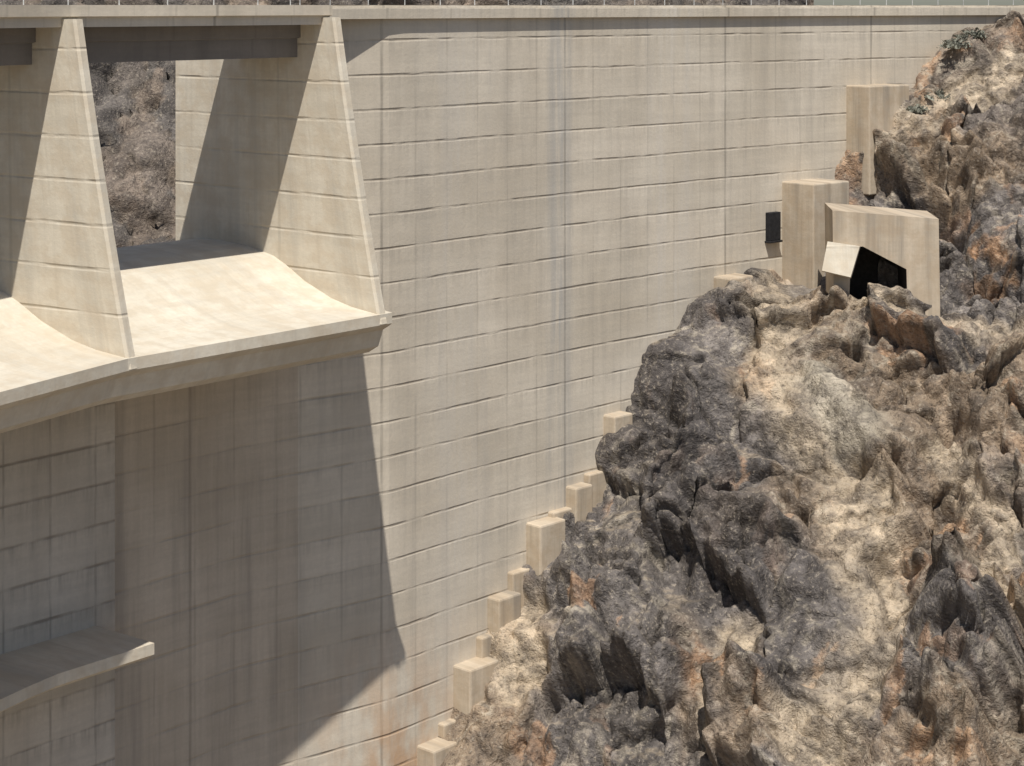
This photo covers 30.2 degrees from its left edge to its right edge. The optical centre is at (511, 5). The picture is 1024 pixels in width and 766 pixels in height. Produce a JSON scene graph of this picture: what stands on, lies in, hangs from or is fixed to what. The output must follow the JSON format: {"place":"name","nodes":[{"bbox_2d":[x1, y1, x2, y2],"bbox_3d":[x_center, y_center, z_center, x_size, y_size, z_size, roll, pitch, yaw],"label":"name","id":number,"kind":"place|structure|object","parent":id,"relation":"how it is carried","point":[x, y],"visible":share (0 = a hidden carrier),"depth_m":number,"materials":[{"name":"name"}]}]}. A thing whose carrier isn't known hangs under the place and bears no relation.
{"place":"outdoors","nodes":[
{"label":"outdoors","id":0,"kind":"place"},
{"bbox_2d":[0,0,813,247],"bbox_3d":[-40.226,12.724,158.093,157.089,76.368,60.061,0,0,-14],"label":"canyon rock slope","id":1,"kind":"structure","parent":0,"point":[135,106],"depth_m":162.93,"materials":[{"name":"stone"}]},
{"bbox_2d":[438,10,1023,765],"bbox_3d":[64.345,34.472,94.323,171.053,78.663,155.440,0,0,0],"label":"rock abutment hill","id":2,"kind":"structure","parent":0,"point":[796,538],"depth_m":113.62,"materials":[{"name":"stone"}]},
{"bbox_2d":[417,737,455,765],"bbox_3d":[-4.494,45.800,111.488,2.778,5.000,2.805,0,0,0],"label":"concrete step block","id":3,"kind":"structure","parent":2,"relation":"on","point":[435,751],"depth_m":110.68,"materials":[{"name":"beige concrete"}]},
{"bbox_2d":[453,657,498,713],"bbox_3d":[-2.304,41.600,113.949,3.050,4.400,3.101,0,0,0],"label":"concrete step block","id":4,"kind":"structure","parent":2,"relation":"on","point":[471,678],"depth_m":112.94,"materials":[{"name":"beige concrete"}]},
{"bbox_2d":[487,590,520,632],"bbox_3d":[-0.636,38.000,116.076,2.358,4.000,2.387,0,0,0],"label":"concrete step block","id":5,"kind":"structure","parent":2,"relation":"on","point":[503,608],"depth_m":115.36,"materials":[{"name":"beige concrete"}]},
{"bbox_2d":[438,470,605,737],"bbox_3d":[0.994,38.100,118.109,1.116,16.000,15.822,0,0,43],"label":"stepped footing","id":6,"kind":"object","parent":2,"relation":"on","point":[596,479],"visible":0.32,"depth_m":117.02,"materials":[{"name":"concrete"}]},
{"bbox_2d":[526,517,564,575],"bbox_3d":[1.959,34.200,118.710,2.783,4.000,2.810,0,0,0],"label":"concrete step block","id":7,"kind":"structure","parent":2,"relation":"on","point":[545,536],"depth_m":117.83,"materials":[{"name":"beige concrete"}]},
{"bbox_2d":[566,482,591,522],"bbox_3d":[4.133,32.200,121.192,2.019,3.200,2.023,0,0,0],"label":"concrete step block","id":8,"kind":"structure","parent":2,"relation":"on","point":[579,499],"depth_m":120.54,"materials":[{"name":"beige concrete"}]},
{"bbox_2d":[604,411,632,434],"bbox_3d":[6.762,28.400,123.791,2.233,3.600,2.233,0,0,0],"label":"concrete step block","id":9,"kind":"structure","parent":2,"relation":"on","point":[614,422],"depth_m":123.10,"materials":[{"name":"beige concrete"}]},
{"bbox_2d":[714,273,752,287],"bbox_3d":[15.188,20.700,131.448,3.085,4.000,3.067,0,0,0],"label":"concrete step block","id":10,"kind":"structure","parent":2,"relation":"on","point":[721,280],"depth_m":130.73,"materials":[{"name":"beige concrete"}]},
{"bbox_2d":[782,178,848,288],"bbox_3d":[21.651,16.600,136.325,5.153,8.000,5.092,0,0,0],"label":"concrete thrust block","id":11,"kind":"structure","parent":2,"relation":"on","point":[804,201],"depth_m":134.64,"materials":[{"name":"beige concrete"}]},
{"bbox_2d":[846,84,908,194],"bbox_3d":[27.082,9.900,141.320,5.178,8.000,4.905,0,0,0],"label":"concrete thrust block","id":12,"kind":"structure","parent":2,"relation":"on","point":[870,108],"depth_m":139.60,"materials":[{"name":"beige concrete"}]},
{"bbox_2d":[822,203,939,315],"bbox_3d":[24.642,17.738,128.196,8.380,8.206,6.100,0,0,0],"label":"adit portal","id":13,"kind":"object","parent":2,"relation":"on","point":[860,241],"visible":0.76,"depth_m":126.25,"materials":[{"name":"concrete"}]},
{"bbox_2d":[906,104,929,112],"bbox_3d":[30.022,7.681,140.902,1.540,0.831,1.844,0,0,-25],"label":"desert shrub","id":14,"kind":"object","parent":2,"relation":"on","point":[918,109],"visible":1,"depth_m":140.52,"materials":[{"name":"green plant"}]},
{"bbox_2d":[924,88,950,100],"bbox_3d":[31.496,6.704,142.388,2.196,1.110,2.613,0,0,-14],"label":"desert shrub","id":15,"kind":"object","parent":2,"relation":"on","point":[940,95],"visible":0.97,"depth_m":141.69,"materials":[{"name":"green plant"}]},
{"bbox_2d":[936,36,970,48],"bbox_3d":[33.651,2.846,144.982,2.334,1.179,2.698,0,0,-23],"label":"desert shrub","id":16,"kind":"object","parent":2,"relation":"on","point":[953,43],"visible":1,"depth_m":144.39,"materials":[{"name":"green plant"}]},
{"bbox_2d":[953,27,987,38],"bbox_3d":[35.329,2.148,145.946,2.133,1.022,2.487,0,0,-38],"label":"desert shrub","id":17,"kind":"object","parent":2,"relation":"on","point":[978,34],"visible":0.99,"depth_m":145.61,"materials":[{"name":"green plant"}]},
{"bbox_2d":[814,0,1023,4],"label":"sky","id":18,"kind":"structure","parent":0,"point":[816,2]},
{"label":"ground","id":19,"kind":"structure","parent":0,"visible":0},
{"bbox_2d":[0,0,1023,765],"bbox_3d":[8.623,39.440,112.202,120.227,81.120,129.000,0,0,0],"label":"concrete dam","id":20,"kind":"structure","parent":19,"relation":"on","point":[308,410],"depth_m":106.58,"materials":[{"name":"beige concrete"}]},
{"bbox_2d":[765,211,782,242],"bbox_3d":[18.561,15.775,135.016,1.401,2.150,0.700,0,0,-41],"label":"inspection hatch","id":21,"kind":"object","parent":20,"relation":"attached to","point":[773,227],"visible":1,"depth_m":134.69,"materials":[{"name":"metal"}]}
]}

